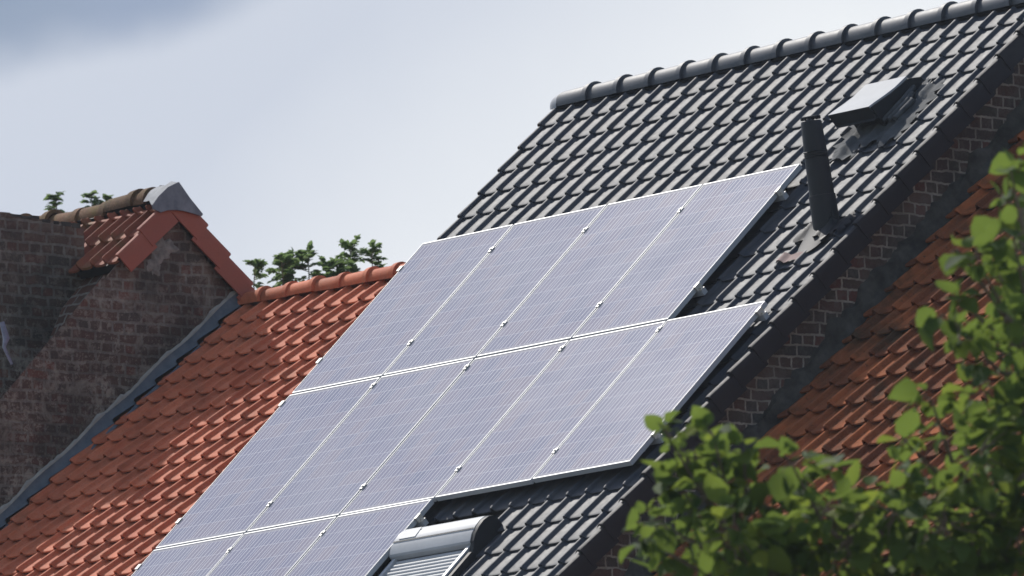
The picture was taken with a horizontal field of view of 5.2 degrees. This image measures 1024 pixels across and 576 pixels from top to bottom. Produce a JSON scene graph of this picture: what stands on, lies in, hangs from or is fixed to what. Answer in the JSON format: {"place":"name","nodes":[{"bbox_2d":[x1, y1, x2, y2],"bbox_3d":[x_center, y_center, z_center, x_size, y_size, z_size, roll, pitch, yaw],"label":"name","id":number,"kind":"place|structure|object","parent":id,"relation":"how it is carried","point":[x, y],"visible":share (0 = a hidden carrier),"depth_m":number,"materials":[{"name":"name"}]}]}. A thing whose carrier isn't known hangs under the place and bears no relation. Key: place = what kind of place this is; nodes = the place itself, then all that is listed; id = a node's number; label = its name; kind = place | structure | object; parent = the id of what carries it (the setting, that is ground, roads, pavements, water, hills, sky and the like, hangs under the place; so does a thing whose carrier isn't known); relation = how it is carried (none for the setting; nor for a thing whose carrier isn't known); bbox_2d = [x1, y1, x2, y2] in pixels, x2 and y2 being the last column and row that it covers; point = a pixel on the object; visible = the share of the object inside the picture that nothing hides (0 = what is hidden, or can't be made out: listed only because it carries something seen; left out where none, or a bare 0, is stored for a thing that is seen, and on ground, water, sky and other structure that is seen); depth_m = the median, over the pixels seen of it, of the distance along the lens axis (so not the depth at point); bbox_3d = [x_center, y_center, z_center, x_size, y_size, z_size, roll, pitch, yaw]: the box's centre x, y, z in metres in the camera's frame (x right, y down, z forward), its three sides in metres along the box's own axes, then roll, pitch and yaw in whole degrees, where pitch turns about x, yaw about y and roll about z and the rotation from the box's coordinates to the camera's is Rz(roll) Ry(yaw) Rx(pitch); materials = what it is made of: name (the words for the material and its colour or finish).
{"place":"outdoors","nodes":[
{"label":"outdoors","id":0,"kind":"place"},
{"bbox_2d":[0,0,967,289],"label":"sky","id":1,"kind":"structure","parent":0,"point":[287,124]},
{"bbox_2d":[624,97,1023,575],"bbox_3d":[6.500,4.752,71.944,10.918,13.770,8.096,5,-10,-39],"label":"red tiled house","id":2,"kind":"structure","parent":0,"point":[846,407],"depth_m":73.72,"materials":[{"name":"tile"}]},
{"label":"ground","id":3,"kind":"structure","parent":0,"visible":0},
{"bbox_2d":[0,212,83,398],"bbox_3d":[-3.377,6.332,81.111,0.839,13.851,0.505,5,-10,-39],"label":"brick stack","id":4,"kind":"object","parent":3,"relation":"on","point":[39,283],"visible":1,"depth_m":81.78,"materials":[{"name":"grey brick"}]},
{"bbox_2d":[43,190,112,212],"bbox_3d":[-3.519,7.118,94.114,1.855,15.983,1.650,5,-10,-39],"label":"feathery tree","id":5,"kind":"object","parent":3,"relation":"on","point":[55,198],"visible":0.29,"depth_m":95.02,"materials":[{"name":"green plant"}]},
{"bbox_2d":[0,181,257,506],"bbox_3d":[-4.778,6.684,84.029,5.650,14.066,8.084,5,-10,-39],"label":"mossy ridged house","id":6,"kind":"structure","parent":3,"relation":"on","point":[159,271],"depth_m":81.65,"materials":[{"name":"brick"}]},
{"bbox_2d":[0,262,405,575],"bbox_3d":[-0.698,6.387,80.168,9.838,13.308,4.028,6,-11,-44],"label":"orange tiled house","id":7,"kind":"structure","parent":3,"relation":"on","point":[105,493],"depth_m":80.62,"materials":[{"name":"tile"}]},
{"bbox_2d":[243,234,388,288],"bbox_3d":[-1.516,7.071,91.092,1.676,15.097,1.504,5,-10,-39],"label":"feathery tree","id":8,"kind":"object","parent":3,"relation":"on","point":[287,263],"visible":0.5,"depth_m":91.94,"materials":[{"name":"green plant"}]},
{"bbox_2d":[372,0,1023,575],"bbox_3d":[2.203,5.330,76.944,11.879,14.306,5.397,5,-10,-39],"label":"dark tiled house","id":9,"kind":"structure","parent":3,"relation":"on","point":[878,130],"depth_m":75.52,"materials":[{"name":"tile"}]},
{"bbox_2d":[135,513,428,570],"bbox_3d":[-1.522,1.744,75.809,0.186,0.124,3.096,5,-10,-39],"label":"mounting rail","id":10,"kind":"object","parent":9,"relation":"attached to","point":[422,521],"visible":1,"depth_m":74.62,"materials":[{"name":"metal"}]},
{"bbox_2d":[175,432,664,523],"bbox_3d":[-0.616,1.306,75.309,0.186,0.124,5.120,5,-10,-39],"label":"mounting rail","id":11,"kind":"object","parent":9,"relation":"attached to","point":[657,437],"visible":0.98,"depth_m":73.52,"materials":[{"name":"metal"}]},
{"bbox_2d":[156,377,379,548],"bbox_3d":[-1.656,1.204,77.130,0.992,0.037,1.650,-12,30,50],"label":"solar panel","id":12,"kind":"object","parent":11,"relation":"attached to","point":[276,453],"visible":1,"depth_m":77.11,"materials":[{"name":"glass"}]},
{"bbox_2d":[247,359,473,532],"bbox_3d":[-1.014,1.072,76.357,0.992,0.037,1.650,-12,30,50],"label":"solar panel","id":13,"kind":"object","parent":11,"relation":"attached to","point":[369,435],"visible":1,"depth_m":76.34,"materials":[{"name":"glass"}]},
{"bbox_2d":[340,340,568,514],"bbox_3d":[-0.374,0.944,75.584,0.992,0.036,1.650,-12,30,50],"label":"solar panel","id":14,"kind":"object","parent":11,"relation":"attached to","point":[459,422],"visible":1,"depth_m":75.57,"materials":[{"name":"glass"}]},
{"bbox_2d":[435,321,665,500],"bbox_3d":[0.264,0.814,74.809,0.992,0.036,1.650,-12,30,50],"label":"solar panel","id":15,"kind":"object","parent":11,"relation":"attached to","point":[554,405],"visible":1,"depth_m":74.78,"materials":[{"name":"glass"}]},
{"bbox_2d":[533,301,767,482],"bbox_3d":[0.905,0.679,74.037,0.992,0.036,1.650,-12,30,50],"label":"solar panel","id":16,"kind":"object","parent":11,"relation":"attached to","point":[673,364],"visible":1,"depth_m":74.00,"materials":[{"name":"glass"}]},
{"bbox_2d":[379,515,502,575],"bbox_3d":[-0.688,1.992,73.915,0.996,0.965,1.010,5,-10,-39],"label":"roof window","id":17,"kind":"structure","parent":9,"relation":"in","point":[445,549],"depth_m":73.99,"materials":[{"name":"grey metal"}]},
{"bbox_2d":[316,282,707,364],"bbox_3d":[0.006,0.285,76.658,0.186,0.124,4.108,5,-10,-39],"label":"mounting rail","id":18,"kind":"object","parent":9,"relation":"attached to","point":[700,289],"visible":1,"depth_m":75.09,"materials":[{"name":"metal"}]},
{"bbox_2d":[278,306,768,406],"bbox_3d":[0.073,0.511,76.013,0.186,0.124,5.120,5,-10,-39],"label":"mounting rail","id":19,"kind":"object","parent":9,"relation":"attached to","point":[762,314],"visible":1,"depth_m":74.08,"materials":[{"name":"metal"}]},
{"bbox_2d":[396,187,788,271],"bbox_3d":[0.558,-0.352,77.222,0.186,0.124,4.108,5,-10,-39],"label":"mounting rail","id":20,"kind":"object","parent":9,"relation":"attached to","point":[782,193],"visible":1,"depth_m":75.66,"materials":[{"name":"metal"}]},
{"bbox_2d":[292,224,512,393],"bbox_3d":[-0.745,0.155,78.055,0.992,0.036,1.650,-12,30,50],"label":"solar panel","id":21,"kind":"object","parent":20,"relation":"attached to","point":[410,300],"visible":1,"depth_m":78.04,"materials":[{"name":"glass"}]},
{"bbox_2d":[384,204,606,375],"bbox_3d":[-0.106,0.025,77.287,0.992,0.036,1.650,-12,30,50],"label":"solar panel","id":22,"kind":"object","parent":20,"relation":"attached to","point":[505,278],"visible":1,"depth_m":77.27,"materials":[{"name":"glass"}]},
{"bbox_2d":[477,184,702,357],"bbox_3d":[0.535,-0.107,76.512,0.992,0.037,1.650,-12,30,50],"label":"solar panel","id":23,"kind":"object","parent":20,"relation":"attached to","point":[600,258],"visible":1,"depth_m":76.50,"materials":[{"name":"glass"}]},
{"bbox_2d":[572,164,801,338],"bbox_3d":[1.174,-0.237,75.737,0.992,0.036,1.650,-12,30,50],"label":"solar panel","id":24,"kind":"object","parent":20,"relation":"attached to","point":[705,231],"visible":1,"depth_m":75.70,"materials":[{"name":"glass"}]},
{"bbox_2d":[618,143,1023,575],"bbox_3d":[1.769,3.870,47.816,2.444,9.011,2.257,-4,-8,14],"label":"broadleaf tree","id":25,"kind":"object","parent":3,"relation":"on","point":[771,541],"visible":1,"depth_m":47.66,"materials":[{"name":"green plant"}]},
{"bbox_3d":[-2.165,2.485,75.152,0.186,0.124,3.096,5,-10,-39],"label":"mounting rail","id":26,"kind":"object","parent":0,"visible":0},
{"bbox_2d":[131,534,243,575],"bbox_3d":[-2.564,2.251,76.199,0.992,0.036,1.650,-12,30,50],"label":"solar panel","id":27,"kind":"object","parent":26,"relation":"attached to","point":[203,558],"visible":1,"depth_m":76.50,"materials":[{"name":"glass"}]},
{"bbox_2d":[208,517,336,575],"bbox_3d":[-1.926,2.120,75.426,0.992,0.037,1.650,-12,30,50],"label":"solar panel","id":28,"kind":"object","parent":26,"relation":"attached to","point":[280,551],"visible":1,"depth_m":75.70,"materials":[{"name":"glass"}]},
{"bbox_2d":[287,499,433,575],"bbox_3d":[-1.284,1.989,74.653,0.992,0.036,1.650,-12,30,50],"label":"solar panel","id":29,"kind":"object","parent":26,"relation":"attached to","point":[357,544],"visible":1,"depth_m":74.87,"materials":[{"name":"glass"}]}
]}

